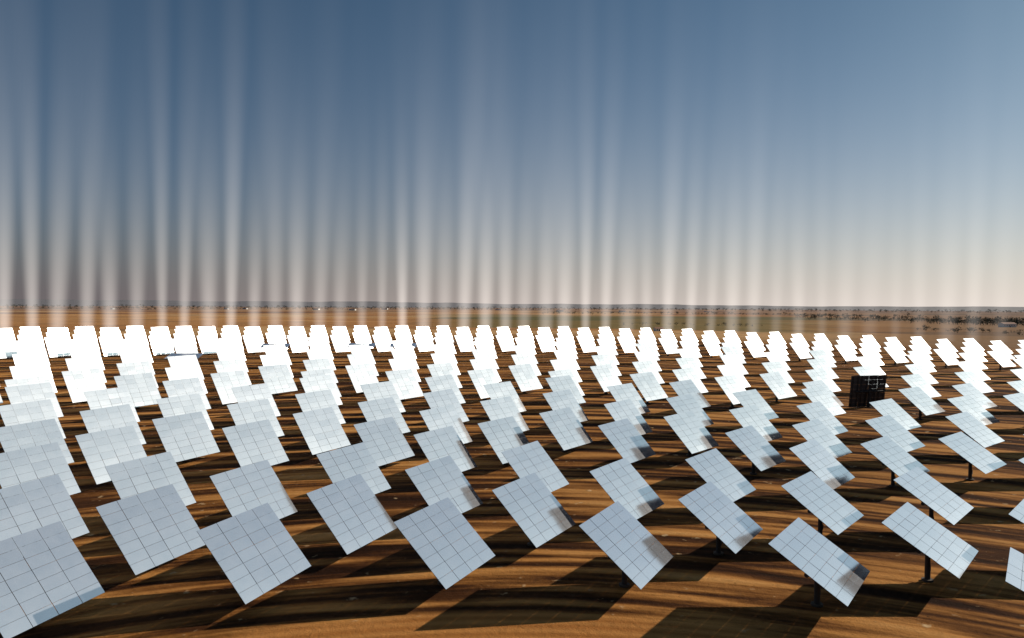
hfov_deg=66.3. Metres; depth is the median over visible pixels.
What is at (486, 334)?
heliostat
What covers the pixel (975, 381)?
heliostat
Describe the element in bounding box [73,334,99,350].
heliostat
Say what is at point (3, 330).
heliostat
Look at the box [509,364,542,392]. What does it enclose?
heliostat
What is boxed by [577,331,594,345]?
heliostat
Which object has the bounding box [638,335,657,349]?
heliostat
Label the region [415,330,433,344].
heliostat
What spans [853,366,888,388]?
heliostat
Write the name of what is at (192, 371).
heliostat
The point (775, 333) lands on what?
heliostat
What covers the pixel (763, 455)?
heliostat
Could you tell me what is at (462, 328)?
heliostat
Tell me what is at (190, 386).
heliostat
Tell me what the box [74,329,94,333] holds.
heliostat
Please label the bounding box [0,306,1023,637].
ground
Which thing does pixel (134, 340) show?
heliostat
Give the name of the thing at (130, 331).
heliostat
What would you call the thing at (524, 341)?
heliostat
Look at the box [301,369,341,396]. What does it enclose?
heliostat
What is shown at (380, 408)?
heliostat
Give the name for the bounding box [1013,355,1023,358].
heliostat
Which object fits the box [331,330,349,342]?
heliostat
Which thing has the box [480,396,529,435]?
heliostat
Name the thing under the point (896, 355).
heliostat
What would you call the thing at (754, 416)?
heliostat
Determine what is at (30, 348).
heliostat
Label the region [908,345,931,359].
heliostat
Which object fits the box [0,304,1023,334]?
distant trees
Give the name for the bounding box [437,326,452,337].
heliostat
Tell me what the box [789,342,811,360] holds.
heliostat
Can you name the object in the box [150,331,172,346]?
heliostat
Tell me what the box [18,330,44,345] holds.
heliostat
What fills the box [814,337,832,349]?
heliostat
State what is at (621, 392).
heliostat
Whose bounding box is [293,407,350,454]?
heliostat
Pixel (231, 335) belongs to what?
heliostat
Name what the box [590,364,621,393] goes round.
heliostat
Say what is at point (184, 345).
heliostat
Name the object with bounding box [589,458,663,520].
heliostat
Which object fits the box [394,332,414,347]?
heliostat
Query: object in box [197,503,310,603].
heliostat
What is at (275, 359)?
heliostat
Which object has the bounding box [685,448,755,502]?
heliostat
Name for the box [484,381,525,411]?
heliostat
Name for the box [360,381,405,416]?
heliostat
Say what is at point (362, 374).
heliostat
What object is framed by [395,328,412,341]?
heliostat
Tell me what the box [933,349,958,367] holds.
heliostat
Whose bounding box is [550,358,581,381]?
heliostat
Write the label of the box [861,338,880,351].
heliostat
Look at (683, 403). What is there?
heliostat
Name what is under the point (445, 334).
heliostat
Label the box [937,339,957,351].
heliostat
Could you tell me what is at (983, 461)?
heliostat
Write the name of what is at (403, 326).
heliostat
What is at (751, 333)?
heliostat
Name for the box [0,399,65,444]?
heliostat
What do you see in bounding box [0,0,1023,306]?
sky
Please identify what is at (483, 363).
heliostat
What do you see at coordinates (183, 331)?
heliostat
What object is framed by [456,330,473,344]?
heliostat
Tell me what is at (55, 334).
heliostat
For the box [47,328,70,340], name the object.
heliostat
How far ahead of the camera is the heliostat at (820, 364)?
310.24 m
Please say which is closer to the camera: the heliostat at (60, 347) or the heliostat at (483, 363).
the heliostat at (483, 363)
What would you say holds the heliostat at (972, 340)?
on the ground
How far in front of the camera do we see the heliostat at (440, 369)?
269.23 m
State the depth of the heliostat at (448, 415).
179.69 m
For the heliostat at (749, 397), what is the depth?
211.85 m
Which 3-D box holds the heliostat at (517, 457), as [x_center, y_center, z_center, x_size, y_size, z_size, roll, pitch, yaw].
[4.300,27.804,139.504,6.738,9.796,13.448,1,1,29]
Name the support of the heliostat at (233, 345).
on the ground
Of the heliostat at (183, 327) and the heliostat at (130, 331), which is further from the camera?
the heliostat at (183, 327)
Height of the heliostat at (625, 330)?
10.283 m
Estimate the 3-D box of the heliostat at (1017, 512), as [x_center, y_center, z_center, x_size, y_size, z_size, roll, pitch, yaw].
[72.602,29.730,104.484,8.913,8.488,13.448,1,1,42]
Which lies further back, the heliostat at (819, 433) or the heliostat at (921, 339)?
the heliostat at (921, 339)
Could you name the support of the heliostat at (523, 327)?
on the ground
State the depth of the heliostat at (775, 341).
435.68 m
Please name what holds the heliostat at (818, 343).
on the ground
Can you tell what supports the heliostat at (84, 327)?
on the ground
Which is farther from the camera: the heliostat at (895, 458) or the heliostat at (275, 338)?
the heliostat at (275, 338)
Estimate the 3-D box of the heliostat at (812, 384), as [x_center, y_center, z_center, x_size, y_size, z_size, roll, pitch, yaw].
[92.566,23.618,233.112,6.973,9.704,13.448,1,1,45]
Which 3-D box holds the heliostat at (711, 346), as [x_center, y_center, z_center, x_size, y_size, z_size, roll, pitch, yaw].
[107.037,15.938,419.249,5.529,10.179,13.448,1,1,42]
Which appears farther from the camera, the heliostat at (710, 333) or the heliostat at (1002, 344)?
the heliostat at (710, 333)
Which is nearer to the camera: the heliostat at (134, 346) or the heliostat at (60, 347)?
the heliostat at (134, 346)
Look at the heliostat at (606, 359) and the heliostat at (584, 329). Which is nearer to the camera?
the heliostat at (606, 359)
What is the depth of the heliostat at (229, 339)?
384.61 m
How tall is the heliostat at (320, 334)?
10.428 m
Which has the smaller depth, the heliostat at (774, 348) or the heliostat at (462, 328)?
the heliostat at (774, 348)
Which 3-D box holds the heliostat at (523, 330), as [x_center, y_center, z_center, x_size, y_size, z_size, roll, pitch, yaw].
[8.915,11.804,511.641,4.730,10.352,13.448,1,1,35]
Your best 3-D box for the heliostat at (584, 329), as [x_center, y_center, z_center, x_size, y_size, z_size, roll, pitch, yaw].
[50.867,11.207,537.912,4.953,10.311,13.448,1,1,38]
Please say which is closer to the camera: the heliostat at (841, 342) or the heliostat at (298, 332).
the heliostat at (841, 342)
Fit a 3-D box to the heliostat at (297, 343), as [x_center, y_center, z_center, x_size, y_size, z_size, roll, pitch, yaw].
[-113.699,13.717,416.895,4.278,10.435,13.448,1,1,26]
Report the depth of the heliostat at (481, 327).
562.23 m
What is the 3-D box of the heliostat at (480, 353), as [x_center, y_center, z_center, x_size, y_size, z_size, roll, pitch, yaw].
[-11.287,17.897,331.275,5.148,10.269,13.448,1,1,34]
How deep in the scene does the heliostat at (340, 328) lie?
530.47 m
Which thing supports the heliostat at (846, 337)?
on the ground
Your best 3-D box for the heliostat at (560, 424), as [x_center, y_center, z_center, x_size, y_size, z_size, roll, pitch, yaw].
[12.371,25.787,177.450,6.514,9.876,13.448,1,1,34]
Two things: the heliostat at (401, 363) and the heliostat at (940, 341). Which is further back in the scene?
the heliostat at (940, 341)
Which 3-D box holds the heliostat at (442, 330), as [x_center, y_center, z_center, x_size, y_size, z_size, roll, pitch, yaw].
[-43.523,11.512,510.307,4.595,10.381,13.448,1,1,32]
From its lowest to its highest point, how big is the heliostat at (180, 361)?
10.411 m
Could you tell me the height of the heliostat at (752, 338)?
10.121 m
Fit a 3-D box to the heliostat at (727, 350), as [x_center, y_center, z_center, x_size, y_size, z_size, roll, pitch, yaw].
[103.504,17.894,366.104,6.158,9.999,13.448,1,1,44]
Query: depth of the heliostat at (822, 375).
269.31 m
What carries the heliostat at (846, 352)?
on the ground
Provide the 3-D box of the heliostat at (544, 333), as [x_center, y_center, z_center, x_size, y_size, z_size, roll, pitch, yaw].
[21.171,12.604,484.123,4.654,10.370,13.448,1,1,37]
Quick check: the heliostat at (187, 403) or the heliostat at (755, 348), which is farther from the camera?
the heliostat at (755, 348)
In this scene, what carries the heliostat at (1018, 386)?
on the ground
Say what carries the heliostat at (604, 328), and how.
on the ground
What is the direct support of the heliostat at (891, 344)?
on the ground
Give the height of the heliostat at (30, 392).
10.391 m
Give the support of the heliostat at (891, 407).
on the ground
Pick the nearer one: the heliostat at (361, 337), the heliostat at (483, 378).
the heliostat at (483, 378)
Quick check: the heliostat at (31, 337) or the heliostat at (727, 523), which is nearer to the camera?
the heliostat at (727, 523)
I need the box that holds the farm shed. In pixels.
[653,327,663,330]
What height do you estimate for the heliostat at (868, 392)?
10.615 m
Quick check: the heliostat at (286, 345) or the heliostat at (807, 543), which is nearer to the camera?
the heliostat at (807, 543)
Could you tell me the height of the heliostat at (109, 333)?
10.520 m
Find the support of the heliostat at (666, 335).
on the ground
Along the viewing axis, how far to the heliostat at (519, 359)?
310.40 m
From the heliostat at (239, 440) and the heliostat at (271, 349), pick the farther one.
the heliostat at (271, 349)
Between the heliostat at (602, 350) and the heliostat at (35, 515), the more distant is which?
the heliostat at (602, 350)
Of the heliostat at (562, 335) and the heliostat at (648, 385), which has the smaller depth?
the heliostat at (648, 385)
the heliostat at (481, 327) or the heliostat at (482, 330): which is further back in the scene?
the heliostat at (481, 327)
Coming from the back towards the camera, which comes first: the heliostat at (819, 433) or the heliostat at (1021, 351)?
the heliostat at (1021, 351)
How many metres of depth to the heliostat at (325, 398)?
199.90 m
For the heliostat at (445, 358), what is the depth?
310.22 m
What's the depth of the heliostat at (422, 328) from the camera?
538.74 m
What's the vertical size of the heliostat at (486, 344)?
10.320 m
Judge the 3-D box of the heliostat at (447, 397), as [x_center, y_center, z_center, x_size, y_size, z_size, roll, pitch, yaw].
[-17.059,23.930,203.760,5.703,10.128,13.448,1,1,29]
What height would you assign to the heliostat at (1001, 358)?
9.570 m
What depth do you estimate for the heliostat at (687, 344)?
399.81 m
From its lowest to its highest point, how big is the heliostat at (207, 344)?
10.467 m
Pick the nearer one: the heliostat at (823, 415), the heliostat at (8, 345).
the heliostat at (823, 415)
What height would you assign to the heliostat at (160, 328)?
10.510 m
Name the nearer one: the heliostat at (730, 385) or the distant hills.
the heliostat at (730, 385)
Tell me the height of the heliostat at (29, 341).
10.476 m
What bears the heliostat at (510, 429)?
on the ground
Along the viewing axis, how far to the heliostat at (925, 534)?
99.18 m
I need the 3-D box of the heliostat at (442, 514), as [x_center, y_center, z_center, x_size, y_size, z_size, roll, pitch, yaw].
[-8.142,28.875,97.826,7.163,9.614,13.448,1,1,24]
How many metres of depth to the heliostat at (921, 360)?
337.94 m
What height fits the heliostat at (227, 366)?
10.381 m
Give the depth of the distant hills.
9040.20 m
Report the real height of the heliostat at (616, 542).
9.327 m
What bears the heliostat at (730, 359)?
on the ground
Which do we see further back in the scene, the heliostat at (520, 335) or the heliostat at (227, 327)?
the heliostat at (227, 327)
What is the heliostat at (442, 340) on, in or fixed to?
on the ground
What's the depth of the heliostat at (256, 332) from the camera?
460.12 m
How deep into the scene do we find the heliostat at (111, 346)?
384.61 m
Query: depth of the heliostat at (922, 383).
256.19 m
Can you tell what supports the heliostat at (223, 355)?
on the ground
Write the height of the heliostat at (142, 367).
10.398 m
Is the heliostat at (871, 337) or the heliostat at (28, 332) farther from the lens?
the heliostat at (871, 337)
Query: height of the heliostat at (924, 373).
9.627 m
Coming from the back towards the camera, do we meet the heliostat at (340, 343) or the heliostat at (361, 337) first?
the heliostat at (361, 337)
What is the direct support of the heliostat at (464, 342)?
on the ground
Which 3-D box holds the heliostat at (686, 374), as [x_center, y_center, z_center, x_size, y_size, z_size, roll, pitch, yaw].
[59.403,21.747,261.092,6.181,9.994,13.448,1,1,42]
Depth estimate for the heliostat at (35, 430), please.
152.68 m
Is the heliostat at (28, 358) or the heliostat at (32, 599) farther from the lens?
the heliostat at (28, 358)
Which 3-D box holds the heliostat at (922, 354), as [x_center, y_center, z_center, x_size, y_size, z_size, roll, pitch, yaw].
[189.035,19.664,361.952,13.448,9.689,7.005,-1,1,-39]
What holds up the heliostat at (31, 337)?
on the ground
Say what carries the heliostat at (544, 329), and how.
on the ground
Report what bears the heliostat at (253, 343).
on the ground
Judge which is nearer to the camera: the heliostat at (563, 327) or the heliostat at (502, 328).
the heliostat at (502, 328)
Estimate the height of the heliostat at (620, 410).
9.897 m
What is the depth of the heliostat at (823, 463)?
143.53 m
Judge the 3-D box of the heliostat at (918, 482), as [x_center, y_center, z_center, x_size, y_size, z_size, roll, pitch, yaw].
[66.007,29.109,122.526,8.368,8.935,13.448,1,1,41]
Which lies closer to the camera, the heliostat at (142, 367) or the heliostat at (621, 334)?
the heliostat at (142, 367)
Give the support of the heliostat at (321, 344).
on the ground
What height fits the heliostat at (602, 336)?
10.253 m
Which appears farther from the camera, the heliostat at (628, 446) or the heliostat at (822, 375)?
the heliostat at (822, 375)
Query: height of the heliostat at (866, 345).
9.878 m
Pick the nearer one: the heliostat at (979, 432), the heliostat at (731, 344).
the heliostat at (979, 432)
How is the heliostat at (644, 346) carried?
on the ground
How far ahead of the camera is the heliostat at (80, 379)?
233.91 m
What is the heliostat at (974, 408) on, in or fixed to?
on the ground
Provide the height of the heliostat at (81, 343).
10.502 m
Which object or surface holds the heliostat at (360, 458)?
on the ground
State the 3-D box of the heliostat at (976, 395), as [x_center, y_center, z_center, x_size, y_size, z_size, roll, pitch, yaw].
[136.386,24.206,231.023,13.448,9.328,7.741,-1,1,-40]
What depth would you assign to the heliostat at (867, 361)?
324.77 m
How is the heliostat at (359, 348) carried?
on the ground
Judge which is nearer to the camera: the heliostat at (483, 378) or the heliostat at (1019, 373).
the heliostat at (483, 378)
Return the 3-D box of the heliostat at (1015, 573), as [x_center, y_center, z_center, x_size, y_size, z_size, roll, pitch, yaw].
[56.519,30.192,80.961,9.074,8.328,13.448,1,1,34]
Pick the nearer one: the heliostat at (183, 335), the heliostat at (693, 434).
the heliostat at (693, 434)
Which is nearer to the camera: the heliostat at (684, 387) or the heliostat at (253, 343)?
the heliostat at (684, 387)
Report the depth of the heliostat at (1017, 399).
209.03 m
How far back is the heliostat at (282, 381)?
256.74 m
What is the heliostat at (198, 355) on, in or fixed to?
on the ground
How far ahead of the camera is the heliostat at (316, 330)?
498.58 m
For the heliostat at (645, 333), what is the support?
on the ground
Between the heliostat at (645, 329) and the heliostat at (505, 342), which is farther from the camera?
the heliostat at (645, 329)
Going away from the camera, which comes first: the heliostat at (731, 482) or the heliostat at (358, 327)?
the heliostat at (731, 482)
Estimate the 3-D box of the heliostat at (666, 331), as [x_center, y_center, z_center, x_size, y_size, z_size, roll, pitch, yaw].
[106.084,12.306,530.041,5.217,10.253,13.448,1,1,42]
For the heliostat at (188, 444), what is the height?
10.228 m
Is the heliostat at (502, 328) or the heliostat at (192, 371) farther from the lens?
the heliostat at (502, 328)
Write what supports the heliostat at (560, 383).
on the ground
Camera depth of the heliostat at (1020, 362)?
317.85 m
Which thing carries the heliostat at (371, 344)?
on the ground
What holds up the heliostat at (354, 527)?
on the ground
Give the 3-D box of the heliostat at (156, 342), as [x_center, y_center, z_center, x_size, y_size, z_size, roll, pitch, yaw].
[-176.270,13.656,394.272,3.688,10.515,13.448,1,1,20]
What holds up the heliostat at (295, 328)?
on the ground
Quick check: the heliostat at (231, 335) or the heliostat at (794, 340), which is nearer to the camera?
the heliostat at (231, 335)
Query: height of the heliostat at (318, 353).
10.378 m
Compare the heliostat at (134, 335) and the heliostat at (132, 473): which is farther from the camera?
the heliostat at (134, 335)
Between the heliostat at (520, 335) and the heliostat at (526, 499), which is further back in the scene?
the heliostat at (520, 335)
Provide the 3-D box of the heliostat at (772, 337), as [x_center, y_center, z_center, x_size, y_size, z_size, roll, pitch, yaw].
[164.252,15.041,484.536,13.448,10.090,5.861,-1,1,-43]
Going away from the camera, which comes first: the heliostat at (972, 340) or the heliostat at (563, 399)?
the heliostat at (563, 399)
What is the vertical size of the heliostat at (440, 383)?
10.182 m
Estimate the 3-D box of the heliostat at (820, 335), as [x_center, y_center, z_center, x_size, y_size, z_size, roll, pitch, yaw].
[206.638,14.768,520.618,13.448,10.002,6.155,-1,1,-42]
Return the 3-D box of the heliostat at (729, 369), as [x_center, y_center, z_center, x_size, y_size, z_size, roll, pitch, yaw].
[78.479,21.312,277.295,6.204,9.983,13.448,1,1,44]
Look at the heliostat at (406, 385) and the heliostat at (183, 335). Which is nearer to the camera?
the heliostat at (406, 385)
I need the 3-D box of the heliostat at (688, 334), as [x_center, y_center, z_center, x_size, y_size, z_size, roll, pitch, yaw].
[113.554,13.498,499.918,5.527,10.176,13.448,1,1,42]
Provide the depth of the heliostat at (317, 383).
230.28 m
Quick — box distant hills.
[0,299,1023,311]
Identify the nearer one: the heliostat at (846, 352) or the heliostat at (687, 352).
the heliostat at (687, 352)
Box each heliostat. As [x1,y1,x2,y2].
[0,328,15,340]
[0,332,13,349]
[0,337,16,358]
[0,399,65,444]
[0,418,73,472]
[0,442,80,505]
[0,474,88,555]
[0,521,104,637]
[4,376,52,402]
[5,382,63,422]
[9,364,56,392]
[12,352,52,376]
[15,343,49,364]
[16,340,48,359]
[17,334,42,340]
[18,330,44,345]
[20,327,41,334]
[44,336,71,357]
[46,332,71,348]
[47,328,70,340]
[62,368,106,402]
[65,356,106,385]
[69,347,104,369]
[71,338,101,358]
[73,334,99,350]
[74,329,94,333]
[75,326,96,338]
[75,425,146,483]
[79,404,145,453]
[84,387,139,427]
[96,484,205,574]
[99,336,124,356]
[100,327,118,336]
[100,331,121,342]
[105,451,195,510]
[114,373,160,408]
[116,361,158,387]
[119,351,154,373]
[122,342,152,361]
[123,338,148,351]
[124,333,149,349]
[126,326,143,333]
[126,329,148,344]
[149,335,173,354]
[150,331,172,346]
[151,327,171,340]
[152,411,219,461]
[156,393,213,432]
[162,377,210,411]
[164,353,203,358]
[165,365,207,394]
[167,355,203,378]
[172,338,197,352]
[173,333,197,349]
[175,329,195,342]
[176,326,195,339]
[197,335,220,354]
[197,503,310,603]
[198,331,218,345]
[199,326,215,330]
[209,460,297,526]
[211,370,248,404]
[213,359,251,384]
[216,349,247,371]
[218,341,245,359]
[219,337,244,354]
[221,332,243,348]
[222,328,241,341]
[222,419,288,466]
[223,326,241,338]
[227,399,283,440]
[232,383,280,415]
[243,334,265,353]
[244,330,260,334]
[245,327,263,340]
[258,364,296,394]
[260,344,289,347]
[260,354,292,376]
[263,344,291,364]
[266,332,287,348]
[267,328,286,342]
[268,325,285,338]
[287,335,308,353]
[288,330,307,344]
[290,327,307,339]
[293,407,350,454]
[295,389,345,428]
[299,375,341,406]
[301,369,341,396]
[303,358,337,382]
[306,348,335,369]
[306,474,396,554]
[308,337,331,352]
[308,340,333,358]
[309,332,329,346]
[310,328,328,341]
[311,325,327,336]
[316,442,390,494]
[330,334,349,352]
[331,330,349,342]
[333,326,349,339]
[345,363,378,393]
[347,353,378,375]
[348,343,374,352]
[348,344,375,363]
[353,328,371,341]
[353,332,372,347]
[354,325,368,332]
[354,417,414,466]
[358,397,409,433]
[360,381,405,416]
[372,334,392,352]
[374,330,391,342]
[375,327,391,339]
[385,369,423,400]
[388,357,420,381]
[390,343,416,346]
[390,348,418,369]
[392,340,415,358]
[393,497,494,588]
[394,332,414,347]
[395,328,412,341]
[396,325,411,337]
[405,455,482,514]
[414,334,433,352]
[414,426,476,471]
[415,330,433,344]
[416,326,432,339]
[419,405,472,444]
[423,389,468,422]
[425,375,465,403]
[427,362,462,387]
[431,352,460,374]
[432,344,456,362]
[434,337,456,353]
[435,332,454,347]
[436,328,453,341]
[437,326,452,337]
[454,335,474,352]
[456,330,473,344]
[457,327,472,339]
[468,368,498,399]
[470,358,501,381]
[471,348,498,368]
[474,337,496,353]
[474,340,496,357]
[476,328,492,341]
[476,332,494,347]
[478,326,492,337]
[478,416,533,464]
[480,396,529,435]
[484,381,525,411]
[492,472,575,547]
[495,335,514,352]
[496,330,514,344]
[497,327,512,338]
[501,441,568,491]
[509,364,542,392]
[511,353,540,375]
[513,345,537,363]
[515,337,535,353]
[516,333,535,347]
[517,329,533,341]
[518,326,533,338]
[536,335,555,352]
[537,331,554,344]
[538,327,553,339]
[539,407,592,451]
[543,389,588,421]
[545,375,585,403]
[548,369,584,395]
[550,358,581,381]
[553,349,579,369]
[554,341,577,358]
[556,337,576,353]
[557,329,573,341]
[557,333,575,347]
[558,326,572,336]
[576,336,595,353]
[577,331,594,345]
[578,328,593,339]
[579,501,672,589]
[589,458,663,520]
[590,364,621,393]
[592,354,621,375]
[594,345,618,364]
[597,338,617,354]
[598,334,616,348]
[598,418,655,462]
[599,327,613,337]
[599,330,614,342]
[604,399,652,435]
[607,383,649,413]
[617,336,636,353]
[619,328,634,340]
[619,332,636,345]
[629,372,667,403]
[632,360,664,383]
[634,351,661,370]
[636,343,659,360]
[637,339,659,355]
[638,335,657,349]
[639,331,656,343]
[640,328,655,339]
[658,337,678,355]
[660,333,677,346]
[661,329,676,341]
[664,411,718,456]
[666,394,713,426]
[669,380,710,407]
[672,368,707,392]
[675,357,705,378]
[677,348,702,366]
[678,481,762,555]
[679,341,701,356]
[680,336,699,350]
[681,332,698,344]
[682,329,697,340]
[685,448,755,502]
[702,334,720,348]
[702,339,722,356]
[704,331,719,342]
[715,375,745,406]
[717,364,750,387]
[719,354,747,373]
[721,342,744,358]
[721,346,745,363]
[723,337,742,351]
[724,333,741,346]
[725,330,740,342]
[725,425,785,474]
[729,405,781,442]
[733,389,778,419]
[744,341,765,358]
[745,336,764,349]
[747,332,763,344]
[759,372,796,401]
[762,361,793,382]
[764,351,790,370]
[766,344,789,360]
[767,339,787,353]
[768,335,786,347]
[768,517,869,606]
[769,332,785,343]
[781,471,863,536]
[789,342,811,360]
[789,439,854,489]
[790,338,809,351]
[791,334,808,346]
[792,419,851,458]
[797,401,847,434]
[801,386,845,415]
[803,380,842,405]
[805,368,840,391]
[807,358,838,378]
[809,350,836,367]
[811,346,835,362]
[812,341,833,355]
[814,333,831,345]
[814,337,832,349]
[835,344,856,362]
[836,340,856,353]
[838,335,855,347]
[848,375,886,407]
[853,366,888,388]
[855,356,885,374]
[859,343,881,357]
[859,348,883,364]
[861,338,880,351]
[861,436,929,487]
[863,335,879,347]
[865,415,924,451]
[869,398,920,429]
[882,502,977,582]
[883,346,908,365]
[884,342,906,355]
[885,337,905,349]
[894,467,973,524]
[899,387,944,419]
[901,374,940,397]
[905,363,937,383]
[907,350,934,366]
[907,354,935,371]
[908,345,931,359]
[910,340,931,353]
[911,337,930,348]
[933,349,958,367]
[936,343,958,357]
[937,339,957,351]
[939,432,1005,480]
[946,412,1003,447]
[947,395,999,424]
[952,383,996,408]
[955,371,993,392]
[956,361,990,379]
[959,352,987,368]
[961,347,986,361]
[962,342,985,354]
[964,338,983,349]
[987,351,1015,370]
[988,345,1014,358]
[990,341,1012,352]
[1003,393,1023,411]
[1005,547,1023,591]
[1007,380,1023,393]
[1008,499,1023,522]
[1010,369,1023,379]
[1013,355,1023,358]
[1013,359,1023,368]
[1016,349,1023,354]
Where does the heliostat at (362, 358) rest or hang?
on the ground
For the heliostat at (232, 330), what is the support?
on the ground
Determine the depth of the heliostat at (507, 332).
485.92 m
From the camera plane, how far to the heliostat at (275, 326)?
538.80 m
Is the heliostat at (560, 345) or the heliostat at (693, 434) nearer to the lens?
the heliostat at (693, 434)
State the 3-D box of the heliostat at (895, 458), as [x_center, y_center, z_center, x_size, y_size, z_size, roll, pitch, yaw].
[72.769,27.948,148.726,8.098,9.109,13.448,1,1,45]
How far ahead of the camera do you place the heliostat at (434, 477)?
126.62 m
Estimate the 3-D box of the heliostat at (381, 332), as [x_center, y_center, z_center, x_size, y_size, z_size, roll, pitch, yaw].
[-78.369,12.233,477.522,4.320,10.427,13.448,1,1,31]
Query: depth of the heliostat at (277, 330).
492.30 m
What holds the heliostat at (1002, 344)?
on the ground
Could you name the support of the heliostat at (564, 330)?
on the ground
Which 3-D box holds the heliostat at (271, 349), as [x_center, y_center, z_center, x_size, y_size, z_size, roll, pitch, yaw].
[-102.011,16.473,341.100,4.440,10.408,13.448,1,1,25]
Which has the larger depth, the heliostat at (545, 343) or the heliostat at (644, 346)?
the heliostat at (545, 343)
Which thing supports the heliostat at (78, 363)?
on the ground
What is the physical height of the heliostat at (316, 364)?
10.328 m
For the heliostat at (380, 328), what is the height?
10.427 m
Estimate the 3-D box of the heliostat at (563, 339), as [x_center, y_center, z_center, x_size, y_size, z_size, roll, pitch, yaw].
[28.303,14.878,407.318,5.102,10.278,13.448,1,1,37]
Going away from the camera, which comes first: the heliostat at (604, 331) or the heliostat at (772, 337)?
the heliostat at (772, 337)
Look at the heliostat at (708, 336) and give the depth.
471.75 m
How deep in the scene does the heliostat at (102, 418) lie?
170.68 m
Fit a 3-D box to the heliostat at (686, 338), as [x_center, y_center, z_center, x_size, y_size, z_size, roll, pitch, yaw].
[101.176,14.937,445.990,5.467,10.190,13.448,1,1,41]
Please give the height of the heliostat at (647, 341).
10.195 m
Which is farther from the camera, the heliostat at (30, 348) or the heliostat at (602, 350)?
the heliostat at (602, 350)
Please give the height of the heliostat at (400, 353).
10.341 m
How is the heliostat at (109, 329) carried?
on the ground
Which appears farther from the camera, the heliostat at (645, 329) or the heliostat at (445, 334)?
the heliostat at (645, 329)
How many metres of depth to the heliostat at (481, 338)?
409.16 m
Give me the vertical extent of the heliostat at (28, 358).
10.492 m
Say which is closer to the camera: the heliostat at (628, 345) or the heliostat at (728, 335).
the heliostat at (628, 345)
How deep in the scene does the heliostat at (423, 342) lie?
429.12 m
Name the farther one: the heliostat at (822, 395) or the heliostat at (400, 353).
the heliostat at (400, 353)
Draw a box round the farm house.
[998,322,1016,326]
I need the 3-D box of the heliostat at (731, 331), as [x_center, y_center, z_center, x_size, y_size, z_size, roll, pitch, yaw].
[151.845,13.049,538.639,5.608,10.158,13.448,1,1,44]
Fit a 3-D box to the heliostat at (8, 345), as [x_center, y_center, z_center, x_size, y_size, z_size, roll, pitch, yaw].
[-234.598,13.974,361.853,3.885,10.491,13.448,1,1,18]
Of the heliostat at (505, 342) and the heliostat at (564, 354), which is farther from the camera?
the heliostat at (505, 342)
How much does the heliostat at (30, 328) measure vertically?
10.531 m
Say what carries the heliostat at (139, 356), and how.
on the ground
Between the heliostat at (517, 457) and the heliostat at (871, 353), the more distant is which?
the heliostat at (871, 353)
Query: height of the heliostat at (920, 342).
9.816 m
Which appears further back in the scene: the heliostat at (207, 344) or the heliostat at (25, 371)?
the heliostat at (207, 344)
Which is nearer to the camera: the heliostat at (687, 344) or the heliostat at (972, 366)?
the heliostat at (972, 366)
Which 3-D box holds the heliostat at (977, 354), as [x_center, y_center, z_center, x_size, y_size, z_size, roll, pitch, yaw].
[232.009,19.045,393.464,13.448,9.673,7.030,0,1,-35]
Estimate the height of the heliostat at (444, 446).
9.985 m
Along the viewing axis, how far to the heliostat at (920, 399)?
221.44 m
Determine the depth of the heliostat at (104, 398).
196.88 m
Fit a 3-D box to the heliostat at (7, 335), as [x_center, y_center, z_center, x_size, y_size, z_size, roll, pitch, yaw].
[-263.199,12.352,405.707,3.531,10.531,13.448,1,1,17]
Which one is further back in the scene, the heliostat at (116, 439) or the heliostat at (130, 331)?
the heliostat at (130, 331)
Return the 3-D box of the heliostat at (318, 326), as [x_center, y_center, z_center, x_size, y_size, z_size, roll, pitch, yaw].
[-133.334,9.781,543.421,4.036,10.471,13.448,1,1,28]
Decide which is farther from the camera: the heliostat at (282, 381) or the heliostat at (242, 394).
the heliostat at (282, 381)
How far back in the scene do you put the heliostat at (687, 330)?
549.27 m
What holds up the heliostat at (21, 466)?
on the ground
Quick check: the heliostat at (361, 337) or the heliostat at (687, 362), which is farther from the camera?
the heliostat at (361, 337)
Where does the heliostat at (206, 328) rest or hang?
on the ground
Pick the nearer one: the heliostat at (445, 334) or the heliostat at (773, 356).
the heliostat at (773, 356)
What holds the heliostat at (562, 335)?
on the ground
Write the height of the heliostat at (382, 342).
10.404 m
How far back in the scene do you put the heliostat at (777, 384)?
253.23 m
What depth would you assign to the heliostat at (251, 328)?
513.91 m
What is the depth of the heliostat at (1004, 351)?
412.00 m
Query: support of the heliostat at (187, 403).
on the ground
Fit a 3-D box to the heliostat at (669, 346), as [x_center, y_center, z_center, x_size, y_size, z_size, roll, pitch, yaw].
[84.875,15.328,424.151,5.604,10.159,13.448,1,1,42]
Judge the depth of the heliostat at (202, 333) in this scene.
451.56 m
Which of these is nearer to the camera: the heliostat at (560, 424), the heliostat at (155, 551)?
the heliostat at (155, 551)
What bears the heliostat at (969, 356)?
on the ground
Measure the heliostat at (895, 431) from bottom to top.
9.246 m
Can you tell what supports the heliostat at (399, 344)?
on the ground
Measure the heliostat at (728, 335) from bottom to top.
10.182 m
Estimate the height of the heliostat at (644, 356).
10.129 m
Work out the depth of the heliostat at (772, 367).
293.50 m
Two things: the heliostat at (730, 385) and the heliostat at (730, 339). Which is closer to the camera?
the heliostat at (730, 385)
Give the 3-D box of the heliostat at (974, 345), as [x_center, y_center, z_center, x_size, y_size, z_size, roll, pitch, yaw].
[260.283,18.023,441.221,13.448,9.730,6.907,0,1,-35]
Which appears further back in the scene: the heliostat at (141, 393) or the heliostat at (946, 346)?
the heliostat at (946, 346)
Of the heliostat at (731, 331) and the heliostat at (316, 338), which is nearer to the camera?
the heliostat at (316, 338)

